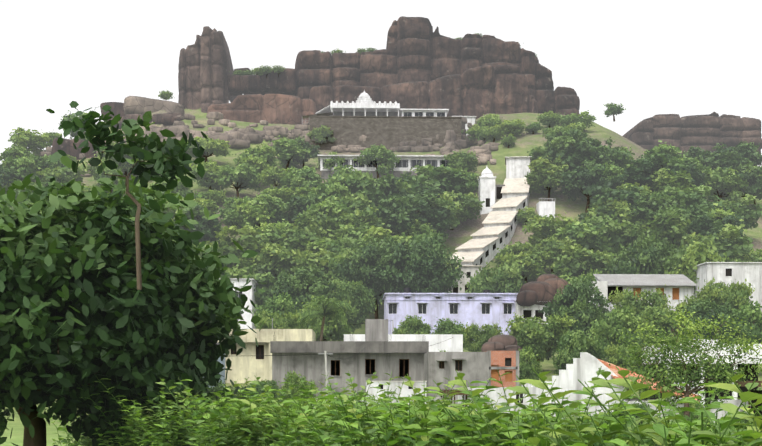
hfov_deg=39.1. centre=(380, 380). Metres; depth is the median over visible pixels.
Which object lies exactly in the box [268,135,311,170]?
tree
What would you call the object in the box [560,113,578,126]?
tree
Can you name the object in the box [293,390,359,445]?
shrub
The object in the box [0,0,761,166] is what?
sky
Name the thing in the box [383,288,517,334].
lilac village building
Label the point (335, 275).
tree
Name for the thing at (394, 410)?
shrub
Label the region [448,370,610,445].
shrub
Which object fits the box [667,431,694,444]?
shrub
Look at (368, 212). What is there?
tree
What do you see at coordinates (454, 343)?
village parapet house
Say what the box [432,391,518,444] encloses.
shrub
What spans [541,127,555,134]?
tree
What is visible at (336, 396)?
shrub
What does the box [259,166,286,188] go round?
tree
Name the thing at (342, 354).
power line wire
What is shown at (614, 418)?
shrub
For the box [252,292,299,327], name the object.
tree
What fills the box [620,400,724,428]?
shrub
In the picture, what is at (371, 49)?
tree
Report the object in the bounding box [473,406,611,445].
shrub
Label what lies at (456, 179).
tree
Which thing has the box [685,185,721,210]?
tree
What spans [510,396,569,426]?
shrub
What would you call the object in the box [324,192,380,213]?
tree
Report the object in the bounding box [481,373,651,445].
shrub
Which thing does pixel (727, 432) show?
shrub
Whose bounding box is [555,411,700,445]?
shrub
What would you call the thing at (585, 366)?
front gabled house
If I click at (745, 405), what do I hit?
shrub
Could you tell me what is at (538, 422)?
shrub
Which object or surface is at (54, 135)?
tree
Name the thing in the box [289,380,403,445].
shrub
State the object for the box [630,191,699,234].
tree
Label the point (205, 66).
rock formation
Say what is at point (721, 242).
tree
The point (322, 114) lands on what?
temple ramp railing
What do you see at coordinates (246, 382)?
bush
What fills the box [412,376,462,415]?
shrub
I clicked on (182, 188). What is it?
tree
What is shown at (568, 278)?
tree
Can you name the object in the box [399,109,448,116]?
temple hall
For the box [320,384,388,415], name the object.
shrub
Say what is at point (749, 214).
tree
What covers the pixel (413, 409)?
shrub
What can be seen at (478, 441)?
shrub
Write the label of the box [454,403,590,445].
shrub
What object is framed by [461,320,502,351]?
tree
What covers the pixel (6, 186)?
tree
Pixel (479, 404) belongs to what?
shrub
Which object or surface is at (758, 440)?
shrub
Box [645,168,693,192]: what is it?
tree
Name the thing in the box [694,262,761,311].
village house
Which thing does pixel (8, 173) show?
tree
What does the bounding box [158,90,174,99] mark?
tree
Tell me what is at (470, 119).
temple annex
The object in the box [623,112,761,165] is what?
cliff rock
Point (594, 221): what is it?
tree
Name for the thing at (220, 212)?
tree
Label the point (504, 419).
shrub
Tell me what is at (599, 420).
shrub
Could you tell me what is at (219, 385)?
bush
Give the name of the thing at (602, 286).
sheet fence wall
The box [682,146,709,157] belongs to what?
tree
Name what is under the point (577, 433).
shrub
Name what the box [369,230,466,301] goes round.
tree
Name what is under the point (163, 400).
bush
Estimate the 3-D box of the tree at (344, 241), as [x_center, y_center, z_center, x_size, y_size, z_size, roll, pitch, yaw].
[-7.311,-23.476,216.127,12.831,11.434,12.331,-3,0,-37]
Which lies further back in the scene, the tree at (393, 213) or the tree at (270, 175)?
the tree at (270, 175)
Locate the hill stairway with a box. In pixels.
[449,156,531,271]
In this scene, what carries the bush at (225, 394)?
on the hill terrain
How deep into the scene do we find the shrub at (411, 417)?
9.11 m
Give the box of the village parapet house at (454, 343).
[344,334,462,351]
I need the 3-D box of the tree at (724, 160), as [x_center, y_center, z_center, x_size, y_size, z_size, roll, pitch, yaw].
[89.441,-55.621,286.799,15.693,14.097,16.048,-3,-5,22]
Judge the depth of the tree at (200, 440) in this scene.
12.80 m
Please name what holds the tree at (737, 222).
on the hill terrain
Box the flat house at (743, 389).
[642,339,761,406]
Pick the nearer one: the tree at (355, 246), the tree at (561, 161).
the tree at (355, 246)
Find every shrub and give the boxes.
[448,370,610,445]
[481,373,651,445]
[504,375,715,445]
[512,367,761,445]
[573,379,761,445]
[605,366,760,445]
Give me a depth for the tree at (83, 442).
23.85 m
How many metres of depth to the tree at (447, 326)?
137.13 m
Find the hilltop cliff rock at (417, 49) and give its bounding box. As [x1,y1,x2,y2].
[295,16,579,115]
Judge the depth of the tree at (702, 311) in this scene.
125.43 m
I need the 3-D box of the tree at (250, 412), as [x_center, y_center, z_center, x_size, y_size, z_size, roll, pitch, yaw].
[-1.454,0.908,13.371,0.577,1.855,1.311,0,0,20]
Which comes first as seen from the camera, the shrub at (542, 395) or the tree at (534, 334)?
the shrub at (542, 395)
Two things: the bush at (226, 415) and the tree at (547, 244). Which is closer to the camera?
the bush at (226, 415)
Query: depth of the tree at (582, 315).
127.53 m
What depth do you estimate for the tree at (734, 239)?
217.64 m
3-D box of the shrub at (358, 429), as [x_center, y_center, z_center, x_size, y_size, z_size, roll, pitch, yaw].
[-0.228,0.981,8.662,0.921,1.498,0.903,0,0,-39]
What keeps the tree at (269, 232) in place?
on the hill terrain
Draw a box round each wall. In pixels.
[309,116,461,149]
[310,381,449,410]
[589,281,607,310]
[711,400,750,422]
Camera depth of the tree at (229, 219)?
233.58 m
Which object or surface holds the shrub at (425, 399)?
on the hill terrain
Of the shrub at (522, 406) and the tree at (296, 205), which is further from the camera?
the tree at (296, 205)
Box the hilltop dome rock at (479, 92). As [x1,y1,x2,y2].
[309,65,537,119]
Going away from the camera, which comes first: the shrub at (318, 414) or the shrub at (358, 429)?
the shrub at (358, 429)
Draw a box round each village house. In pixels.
[208,342,224,386]
[218,318,315,382]
[593,274,697,312]
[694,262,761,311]
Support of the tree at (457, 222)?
on the hill terrain
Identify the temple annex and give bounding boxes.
[452,116,475,135]
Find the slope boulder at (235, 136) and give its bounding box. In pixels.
[12,112,499,207]
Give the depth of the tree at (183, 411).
18.45 m
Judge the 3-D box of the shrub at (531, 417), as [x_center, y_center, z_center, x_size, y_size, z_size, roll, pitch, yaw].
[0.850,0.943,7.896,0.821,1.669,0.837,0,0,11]
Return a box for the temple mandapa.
[316,89,399,115]
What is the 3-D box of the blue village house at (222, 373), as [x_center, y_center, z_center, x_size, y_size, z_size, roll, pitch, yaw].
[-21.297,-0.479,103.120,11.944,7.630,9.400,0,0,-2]
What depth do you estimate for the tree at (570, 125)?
301.22 m
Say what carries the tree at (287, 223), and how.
on the hill terrain
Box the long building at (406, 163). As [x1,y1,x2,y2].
[317,155,448,179]
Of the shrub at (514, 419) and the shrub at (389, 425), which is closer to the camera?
the shrub at (389, 425)
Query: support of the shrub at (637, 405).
on the hill terrain
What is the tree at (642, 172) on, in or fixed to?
on the hill terrain
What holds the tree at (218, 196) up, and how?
on the hill terrain
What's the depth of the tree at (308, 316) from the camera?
126.80 m
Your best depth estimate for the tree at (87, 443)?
23.17 m
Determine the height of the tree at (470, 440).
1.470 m
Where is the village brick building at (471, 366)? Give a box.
[424,351,518,406]
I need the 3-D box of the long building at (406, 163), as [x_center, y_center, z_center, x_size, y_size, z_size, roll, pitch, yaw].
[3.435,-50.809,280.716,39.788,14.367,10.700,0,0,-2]
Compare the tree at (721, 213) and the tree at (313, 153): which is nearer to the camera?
the tree at (721, 213)
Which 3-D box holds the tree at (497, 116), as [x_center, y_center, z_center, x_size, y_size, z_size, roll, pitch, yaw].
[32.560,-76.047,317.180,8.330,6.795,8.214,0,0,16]
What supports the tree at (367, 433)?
on the hill terrain
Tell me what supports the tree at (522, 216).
on the hill terrain
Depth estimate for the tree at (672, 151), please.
275.65 m
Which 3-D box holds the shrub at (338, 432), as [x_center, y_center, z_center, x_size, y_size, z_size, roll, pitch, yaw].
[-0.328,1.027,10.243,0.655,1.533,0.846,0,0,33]
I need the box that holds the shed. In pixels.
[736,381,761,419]
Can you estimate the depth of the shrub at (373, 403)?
8.88 m
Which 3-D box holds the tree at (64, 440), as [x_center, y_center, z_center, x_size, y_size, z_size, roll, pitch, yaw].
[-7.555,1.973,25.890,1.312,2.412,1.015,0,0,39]
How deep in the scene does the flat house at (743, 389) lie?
91.84 m
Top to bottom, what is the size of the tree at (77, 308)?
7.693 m
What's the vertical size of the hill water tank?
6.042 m
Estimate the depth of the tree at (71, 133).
321.95 m
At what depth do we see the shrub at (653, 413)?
6.30 m
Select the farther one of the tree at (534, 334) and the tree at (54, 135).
the tree at (54, 135)
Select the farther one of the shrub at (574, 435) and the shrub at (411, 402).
the shrub at (411, 402)
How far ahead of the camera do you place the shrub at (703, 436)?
5.01 m
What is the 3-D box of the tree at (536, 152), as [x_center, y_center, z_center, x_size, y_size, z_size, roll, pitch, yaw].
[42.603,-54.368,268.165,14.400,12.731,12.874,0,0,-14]
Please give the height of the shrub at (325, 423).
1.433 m
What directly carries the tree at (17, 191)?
on the hill terrain
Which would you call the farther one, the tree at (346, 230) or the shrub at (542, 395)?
the tree at (346, 230)
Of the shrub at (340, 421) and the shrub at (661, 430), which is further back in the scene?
the shrub at (340, 421)
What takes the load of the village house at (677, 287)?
on the hill terrain
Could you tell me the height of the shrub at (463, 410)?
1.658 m
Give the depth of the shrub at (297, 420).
9.99 m
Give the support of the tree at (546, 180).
on the hill terrain
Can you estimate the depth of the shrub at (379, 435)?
9.75 m
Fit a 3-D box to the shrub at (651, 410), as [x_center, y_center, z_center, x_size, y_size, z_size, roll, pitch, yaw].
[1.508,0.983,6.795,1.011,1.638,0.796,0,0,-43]
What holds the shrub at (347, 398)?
on the hill terrain
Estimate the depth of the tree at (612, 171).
252.38 m
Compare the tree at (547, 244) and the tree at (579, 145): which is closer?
the tree at (547, 244)
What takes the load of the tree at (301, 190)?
on the hill terrain
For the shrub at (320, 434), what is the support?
on the hill terrain
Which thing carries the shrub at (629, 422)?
on the hill terrain
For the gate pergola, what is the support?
on the hill terrain
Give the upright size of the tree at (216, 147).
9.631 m
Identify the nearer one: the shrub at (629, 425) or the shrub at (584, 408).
the shrub at (629, 425)
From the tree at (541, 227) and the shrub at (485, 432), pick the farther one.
the tree at (541, 227)
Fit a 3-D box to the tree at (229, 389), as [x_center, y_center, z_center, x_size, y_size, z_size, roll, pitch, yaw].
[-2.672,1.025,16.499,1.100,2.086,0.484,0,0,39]
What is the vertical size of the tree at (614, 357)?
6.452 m
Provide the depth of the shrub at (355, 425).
8.27 m
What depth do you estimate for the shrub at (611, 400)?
6.89 m
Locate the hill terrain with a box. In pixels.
[0,108,761,445]
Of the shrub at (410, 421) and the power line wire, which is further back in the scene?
the power line wire
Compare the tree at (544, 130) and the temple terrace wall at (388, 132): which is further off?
the temple terrace wall at (388, 132)
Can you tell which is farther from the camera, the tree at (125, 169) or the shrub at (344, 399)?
the tree at (125, 169)
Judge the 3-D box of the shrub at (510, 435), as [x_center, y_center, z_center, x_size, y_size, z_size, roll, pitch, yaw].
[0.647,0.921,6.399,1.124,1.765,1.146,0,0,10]
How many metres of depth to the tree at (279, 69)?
349.99 m
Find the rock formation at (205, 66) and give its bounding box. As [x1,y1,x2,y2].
[178,26,236,112]
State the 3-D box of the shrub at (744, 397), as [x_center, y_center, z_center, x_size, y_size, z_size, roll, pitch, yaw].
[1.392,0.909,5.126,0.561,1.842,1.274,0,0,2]
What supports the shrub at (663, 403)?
on the hill terrain
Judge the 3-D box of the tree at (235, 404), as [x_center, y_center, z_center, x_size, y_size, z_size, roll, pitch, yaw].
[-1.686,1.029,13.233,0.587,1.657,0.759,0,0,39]
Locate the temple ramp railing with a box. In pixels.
[302,112,332,124]
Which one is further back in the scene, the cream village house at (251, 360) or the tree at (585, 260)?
the tree at (585, 260)
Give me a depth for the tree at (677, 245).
217.53 m
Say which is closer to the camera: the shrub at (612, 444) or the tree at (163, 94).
the shrub at (612, 444)
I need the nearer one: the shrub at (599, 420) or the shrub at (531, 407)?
the shrub at (599, 420)
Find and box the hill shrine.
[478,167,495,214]
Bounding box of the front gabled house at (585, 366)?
[458,352,696,421]
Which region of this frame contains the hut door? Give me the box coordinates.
[495,185,504,198]
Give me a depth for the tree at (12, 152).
270.62 m
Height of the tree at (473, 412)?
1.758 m
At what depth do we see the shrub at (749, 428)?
5.44 m
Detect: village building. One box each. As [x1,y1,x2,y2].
[219,278,257,328]
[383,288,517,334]
[448,265,481,292]
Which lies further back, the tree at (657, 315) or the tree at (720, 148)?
the tree at (720, 148)
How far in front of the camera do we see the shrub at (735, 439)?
5.07 m
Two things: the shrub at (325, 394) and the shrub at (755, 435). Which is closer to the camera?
the shrub at (755, 435)
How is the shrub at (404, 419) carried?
on the hill terrain
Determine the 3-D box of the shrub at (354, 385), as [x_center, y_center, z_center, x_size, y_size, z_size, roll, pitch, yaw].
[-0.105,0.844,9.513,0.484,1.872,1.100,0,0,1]
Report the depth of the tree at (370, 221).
223.42 m
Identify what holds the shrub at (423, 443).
on the hill terrain
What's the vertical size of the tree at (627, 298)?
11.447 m
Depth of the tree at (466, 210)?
242.17 m
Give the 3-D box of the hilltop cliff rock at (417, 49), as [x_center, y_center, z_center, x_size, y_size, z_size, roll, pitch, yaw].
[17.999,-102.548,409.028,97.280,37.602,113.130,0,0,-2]
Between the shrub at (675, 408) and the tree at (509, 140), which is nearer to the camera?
the shrub at (675, 408)
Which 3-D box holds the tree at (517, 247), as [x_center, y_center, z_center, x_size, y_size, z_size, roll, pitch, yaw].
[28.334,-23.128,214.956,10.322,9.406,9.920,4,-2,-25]
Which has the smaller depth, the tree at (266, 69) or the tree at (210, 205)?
the tree at (210, 205)
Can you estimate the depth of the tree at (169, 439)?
16.41 m
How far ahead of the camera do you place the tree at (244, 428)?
12.67 m
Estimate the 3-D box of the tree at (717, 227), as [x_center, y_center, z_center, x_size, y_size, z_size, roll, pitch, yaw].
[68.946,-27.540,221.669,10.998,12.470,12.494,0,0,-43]
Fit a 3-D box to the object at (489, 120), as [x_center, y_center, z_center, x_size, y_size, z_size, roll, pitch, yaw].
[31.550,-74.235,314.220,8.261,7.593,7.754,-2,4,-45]
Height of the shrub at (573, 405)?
1.903 m
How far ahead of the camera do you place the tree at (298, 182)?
244.58 m
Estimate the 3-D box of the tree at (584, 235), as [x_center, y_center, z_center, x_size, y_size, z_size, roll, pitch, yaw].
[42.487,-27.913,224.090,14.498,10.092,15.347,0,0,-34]
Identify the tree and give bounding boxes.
[0,145,34,162]
[0,151,40,184]
[0,156,267,445]
[0,163,32,186]
[0,173,16,193]
[7,127,51,153]
[7,181,44,204]
[23,154,69,176]
[36,165,90,187]
[42,131,61,145]
[46,101,207,289]
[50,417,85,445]
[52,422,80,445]
[58,110,87,138]
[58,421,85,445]
[67,155,76,161]
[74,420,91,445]
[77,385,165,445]
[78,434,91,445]
[80,185,98,194]
[85,154,122,187]
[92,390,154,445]
[94,141,141,168]
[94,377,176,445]
[95,167,125,192]
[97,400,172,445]
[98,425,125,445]
[117,156,138,175]
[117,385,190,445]
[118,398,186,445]
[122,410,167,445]
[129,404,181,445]
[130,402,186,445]
[145,188,186,197]
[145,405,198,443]
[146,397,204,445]
[150,177,193,194]
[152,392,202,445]
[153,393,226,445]
[154,197,185,229]
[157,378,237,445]
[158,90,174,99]
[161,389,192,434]
[163,196,201,210]
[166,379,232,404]
[171,205,222,244]
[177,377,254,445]
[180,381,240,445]
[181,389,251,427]
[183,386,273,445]
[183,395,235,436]
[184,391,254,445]
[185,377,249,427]
[186,135,232,163]
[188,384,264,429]
[189,160,230,190]
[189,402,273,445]
[193,197,219,216]
[193,241,235,275]
[194,191,206,200]
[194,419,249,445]
[202,189,226,203]
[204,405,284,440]
[207,277,243,322]
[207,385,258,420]
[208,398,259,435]
[211,163,262,197]
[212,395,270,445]
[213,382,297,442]
[214,225,278,270]
[215,205,230,219]
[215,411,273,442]
[221,209,242,229]
[222,196,249,213]
[225,264,275,310]
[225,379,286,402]
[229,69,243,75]
[230,249,275,276]
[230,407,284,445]
[232,194,290,226]
[233,141,281,167]
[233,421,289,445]
[234,199,275,228]
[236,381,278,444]
[240,152,274,181]
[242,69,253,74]
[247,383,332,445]
[248,241,314,282]
[250,67,264,75]
[250,223,273,241]
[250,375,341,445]
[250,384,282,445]
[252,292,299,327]
[253,222,296,244]
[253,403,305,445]
[255,308,301,328]
[256,184,293,202]
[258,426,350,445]
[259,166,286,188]
[260,65,274,77]
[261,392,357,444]
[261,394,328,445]
[262,264,346,310]
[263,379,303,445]
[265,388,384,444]
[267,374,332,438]
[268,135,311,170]
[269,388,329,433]
[270,195,319,226]
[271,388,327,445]
[272,65,285,76]
[275,226,334,252]
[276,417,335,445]
[277,219,292,229]
[280,164,324,189]
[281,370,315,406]
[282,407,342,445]
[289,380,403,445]
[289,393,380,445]
[290,174,318,202]
[290,204,335,241]
[291,134,320,167]
[293,184,327,197]
[293,240,318,254]
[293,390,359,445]
[294,293,352,340]
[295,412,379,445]
[296,298,354,340]
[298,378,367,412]
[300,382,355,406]
[301,248,360,280]
[304,176,353,203]
[304,237,349,253]
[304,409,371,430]
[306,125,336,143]
[306,196,367,229]
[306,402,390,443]
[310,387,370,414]
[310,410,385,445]
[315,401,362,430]
[317,151,344,169]
[318,234,366,253]
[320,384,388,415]
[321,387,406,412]
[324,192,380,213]
[324,212,352,239]
[324,245,381,286]
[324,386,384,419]
[325,170,365,183]
[326,269,370,298]
[326,290,352,340]
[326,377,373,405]
[327,163,361,180]
[328,170,392,206]
[328,276,381,333]
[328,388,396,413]
[330,48,345,53]
[330,235,409,318]
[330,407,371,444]
[331,429,420,445]
[334,207,382,230]
[334,223,377,239]
[337,225,372,244]
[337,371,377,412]
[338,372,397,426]
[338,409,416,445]
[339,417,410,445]
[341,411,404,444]
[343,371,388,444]
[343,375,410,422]
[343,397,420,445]
[344,207,386,232]
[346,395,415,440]
[347,242,363,250]
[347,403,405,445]
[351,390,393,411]
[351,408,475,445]
[353,144,400,177]
[357,47,365,54]
[362,223,417,291]
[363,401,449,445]
[364,47,376,51]
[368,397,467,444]
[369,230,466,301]
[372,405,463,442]
[373,192,424,236]
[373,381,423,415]
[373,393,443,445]
[374,173,406,206]
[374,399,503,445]
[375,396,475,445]
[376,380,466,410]
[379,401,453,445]
[386,219,438,236]
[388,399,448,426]
[391,178,407,194]
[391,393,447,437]
[392,314,433,333]
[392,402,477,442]
[395,171,417,182]
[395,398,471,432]
[397,232,433,248]
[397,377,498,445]
[398,187,454,236]
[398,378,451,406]
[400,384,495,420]
[403,164,478,195]
[403,177,465,213]
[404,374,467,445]
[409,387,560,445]
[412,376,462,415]
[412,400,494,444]
[414,192,460,229]
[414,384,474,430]
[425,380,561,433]
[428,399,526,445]
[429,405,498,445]
[432,318,473,350]
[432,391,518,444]
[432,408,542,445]
[433,196,459,242]
[439,190,484,229]
[441,150,478,171]
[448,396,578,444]
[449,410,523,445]
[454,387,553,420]
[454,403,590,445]
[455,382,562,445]
[459,433,491,445]
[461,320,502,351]
[462,171,479,189]
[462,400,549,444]
[465,124,488,139]
[465,259,525,292]
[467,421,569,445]
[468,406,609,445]
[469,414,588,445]
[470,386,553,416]
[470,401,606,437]
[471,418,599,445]
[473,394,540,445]
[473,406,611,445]
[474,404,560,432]
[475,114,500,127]
[475,126,487,140]
[478,113,503,122]
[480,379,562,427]
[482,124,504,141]
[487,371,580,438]
[490,243,523,264]
[495,241,548,280]
[496,250,553,284]
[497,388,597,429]
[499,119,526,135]
[500,133,517,147]
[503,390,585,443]
[504,312,577,367]
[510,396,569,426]
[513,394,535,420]
[516,206,538,225]
[519,346,543,384]
[520,211,577,247]
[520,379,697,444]
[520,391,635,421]
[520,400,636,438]
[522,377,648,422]
[523,122,543,133]
[524,156,568,200]
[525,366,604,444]
[527,137,569,171]
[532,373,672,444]
[534,236,576,272]
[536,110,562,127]
[538,274,611,320]
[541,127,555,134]
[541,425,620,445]
[543,122,592,147]
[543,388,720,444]
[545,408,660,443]
[546,126,608,171]
[550,155,598,171]
[550,221,624,251]
[550,244,615,277]
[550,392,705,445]
[551,299,608,339]
[551,326,607,375]
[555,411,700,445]
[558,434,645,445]
[559,272,587,283]
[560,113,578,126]
[560,156,624,212]
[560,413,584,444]
[565,123,575,129]
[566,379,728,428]
[570,110,596,132]
[572,214,617,250]
[572,268,604,282]
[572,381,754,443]
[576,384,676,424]
[577,199,620,222]
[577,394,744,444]
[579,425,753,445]
[581,160,622,200]
[584,199,646,222]
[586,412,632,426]
[587,184,656,222]
[587,305,649,361]
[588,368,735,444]
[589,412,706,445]
[591,137,623,149]
[591,220,655,257]
[593,145,637,173]
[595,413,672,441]
[601,253,617,267]
[602,233,676,273]
[603,102,625,121]
[604,342,646,398]
[607,284,676,324]
[609,304,761,419]
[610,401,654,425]
[615,181,655,197]
[619,149,689,191]
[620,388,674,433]
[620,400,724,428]
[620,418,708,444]
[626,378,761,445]
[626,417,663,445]
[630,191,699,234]
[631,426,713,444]
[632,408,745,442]
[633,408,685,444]
[636,140,689,163]
[636,301,698,345]
[641,204,694,252]
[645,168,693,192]
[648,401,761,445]
[650,184,707,205]
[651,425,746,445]
[662,234,745,297]
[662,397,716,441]
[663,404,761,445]
[665,155,708,187]
[665,232,695,251]
[667,158,711,176]
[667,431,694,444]
[672,293,702,313]
[674,223,753,261]
[677,298,743,343]
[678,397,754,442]
[679,201,713,235]
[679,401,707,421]
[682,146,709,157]
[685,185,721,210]
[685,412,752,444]
[687,149,744,175]
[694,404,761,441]
[695,201,745,235]
[695,277,754,314]
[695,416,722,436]
[701,175,713,196]
[704,165,748,202]
[704,219,742,244]
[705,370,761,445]
[708,203,746,234]
[709,143,741,156]
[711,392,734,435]
[715,160,761,200]
[717,194,761,228]
[719,300,761,343]
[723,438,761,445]
[725,250,760,261]
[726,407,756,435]
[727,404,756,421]
[731,141,761,171]
[731,235,752,248]
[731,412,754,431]
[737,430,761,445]
[741,165,761,204]
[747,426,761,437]
[748,249,761,261]
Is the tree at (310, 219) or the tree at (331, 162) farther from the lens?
the tree at (331, 162)
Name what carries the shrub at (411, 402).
on the hill terrain
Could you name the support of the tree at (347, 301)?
on the hill terrain
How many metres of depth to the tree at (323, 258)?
207.18 m
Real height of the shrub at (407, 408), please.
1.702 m
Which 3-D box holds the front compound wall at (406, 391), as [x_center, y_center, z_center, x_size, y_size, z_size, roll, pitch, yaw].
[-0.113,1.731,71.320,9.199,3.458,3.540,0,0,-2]
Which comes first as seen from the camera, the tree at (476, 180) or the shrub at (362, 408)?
the shrub at (362, 408)
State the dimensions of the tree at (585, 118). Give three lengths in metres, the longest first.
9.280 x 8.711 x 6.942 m
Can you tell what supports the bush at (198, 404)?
on the hill terrain
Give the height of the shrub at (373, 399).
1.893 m
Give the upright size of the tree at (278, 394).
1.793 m
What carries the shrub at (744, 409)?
on the hill terrain
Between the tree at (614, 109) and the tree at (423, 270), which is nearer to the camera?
the tree at (423, 270)
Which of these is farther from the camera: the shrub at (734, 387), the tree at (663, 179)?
the tree at (663, 179)
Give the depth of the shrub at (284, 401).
10.79 m
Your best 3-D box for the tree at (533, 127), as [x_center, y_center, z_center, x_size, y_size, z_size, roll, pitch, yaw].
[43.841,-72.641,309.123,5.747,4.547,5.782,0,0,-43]
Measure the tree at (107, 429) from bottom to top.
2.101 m
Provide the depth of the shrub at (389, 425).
8.33 m
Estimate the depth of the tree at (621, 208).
228.25 m
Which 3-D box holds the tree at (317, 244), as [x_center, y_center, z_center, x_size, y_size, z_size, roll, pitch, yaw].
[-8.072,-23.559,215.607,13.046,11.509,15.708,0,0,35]
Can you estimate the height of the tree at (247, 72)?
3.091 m
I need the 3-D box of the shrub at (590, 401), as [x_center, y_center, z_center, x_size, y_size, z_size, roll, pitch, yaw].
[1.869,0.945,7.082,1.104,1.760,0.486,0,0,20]
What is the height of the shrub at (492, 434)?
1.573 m
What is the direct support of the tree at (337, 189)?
on the hill terrain
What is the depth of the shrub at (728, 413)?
6.55 m
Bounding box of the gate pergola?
[439,389,470,406]
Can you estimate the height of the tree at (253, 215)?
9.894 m
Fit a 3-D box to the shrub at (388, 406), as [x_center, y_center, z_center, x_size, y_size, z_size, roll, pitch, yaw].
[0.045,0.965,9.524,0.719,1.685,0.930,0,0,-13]
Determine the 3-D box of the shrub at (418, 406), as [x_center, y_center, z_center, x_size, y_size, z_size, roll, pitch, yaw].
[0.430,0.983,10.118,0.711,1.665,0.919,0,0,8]
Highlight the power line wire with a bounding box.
[265,320,450,358]
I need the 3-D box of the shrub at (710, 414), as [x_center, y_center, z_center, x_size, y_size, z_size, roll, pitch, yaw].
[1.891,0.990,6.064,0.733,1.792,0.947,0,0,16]
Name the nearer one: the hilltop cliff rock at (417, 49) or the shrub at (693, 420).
the shrub at (693, 420)
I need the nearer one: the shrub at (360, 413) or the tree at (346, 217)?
the shrub at (360, 413)
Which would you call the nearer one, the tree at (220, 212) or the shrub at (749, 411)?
the shrub at (749, 411)
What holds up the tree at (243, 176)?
on the hill terrain
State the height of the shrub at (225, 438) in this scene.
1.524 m
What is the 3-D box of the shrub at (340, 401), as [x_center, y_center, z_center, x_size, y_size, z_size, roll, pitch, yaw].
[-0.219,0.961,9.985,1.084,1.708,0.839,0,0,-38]
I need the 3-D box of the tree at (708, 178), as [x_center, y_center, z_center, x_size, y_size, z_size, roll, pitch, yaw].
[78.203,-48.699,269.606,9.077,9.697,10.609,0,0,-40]
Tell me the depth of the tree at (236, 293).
160.36 m
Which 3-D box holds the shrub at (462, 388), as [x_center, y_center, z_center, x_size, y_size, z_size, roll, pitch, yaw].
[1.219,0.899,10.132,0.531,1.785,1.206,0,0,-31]
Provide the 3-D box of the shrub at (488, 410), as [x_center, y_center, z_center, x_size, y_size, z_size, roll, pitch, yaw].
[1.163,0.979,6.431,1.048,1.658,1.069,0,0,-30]
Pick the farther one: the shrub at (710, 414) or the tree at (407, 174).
the tree at (407, 174)
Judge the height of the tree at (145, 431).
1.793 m
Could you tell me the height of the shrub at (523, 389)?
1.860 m
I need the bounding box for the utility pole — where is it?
[318,351,332,394]
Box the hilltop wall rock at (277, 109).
[207,94,316,124]
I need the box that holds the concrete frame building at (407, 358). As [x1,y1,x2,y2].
[270,319,428,402]
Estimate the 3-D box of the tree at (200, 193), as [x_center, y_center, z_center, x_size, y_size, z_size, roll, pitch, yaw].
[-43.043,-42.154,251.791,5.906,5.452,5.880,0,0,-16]
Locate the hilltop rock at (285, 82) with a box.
[52,68,296,159]
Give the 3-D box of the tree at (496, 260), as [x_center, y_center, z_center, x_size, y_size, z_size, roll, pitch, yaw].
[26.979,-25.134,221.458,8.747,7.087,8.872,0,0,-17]
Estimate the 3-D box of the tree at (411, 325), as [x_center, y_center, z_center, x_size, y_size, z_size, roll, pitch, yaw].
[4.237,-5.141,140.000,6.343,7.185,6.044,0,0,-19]
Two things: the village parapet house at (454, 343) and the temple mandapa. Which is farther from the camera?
the temple mandapa
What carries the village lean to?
on the hill terrain
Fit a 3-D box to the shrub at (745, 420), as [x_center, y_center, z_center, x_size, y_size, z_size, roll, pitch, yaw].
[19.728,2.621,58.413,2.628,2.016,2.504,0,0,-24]
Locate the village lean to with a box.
[515,301,547,342]
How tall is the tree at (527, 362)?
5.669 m
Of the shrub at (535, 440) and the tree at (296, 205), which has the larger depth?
the tree at (296, 205)
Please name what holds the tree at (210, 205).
on the hill terrain
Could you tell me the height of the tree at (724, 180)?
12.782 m
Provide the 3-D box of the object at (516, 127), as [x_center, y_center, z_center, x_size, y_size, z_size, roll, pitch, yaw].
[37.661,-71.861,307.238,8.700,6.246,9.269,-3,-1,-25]
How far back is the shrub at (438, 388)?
9.23 m
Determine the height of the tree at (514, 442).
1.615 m
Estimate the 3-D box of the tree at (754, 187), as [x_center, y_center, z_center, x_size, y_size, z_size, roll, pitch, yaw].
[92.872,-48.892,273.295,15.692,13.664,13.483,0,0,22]
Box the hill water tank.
[536,198,554,217]
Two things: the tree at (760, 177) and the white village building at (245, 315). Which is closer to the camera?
the white village building at (245, 315)

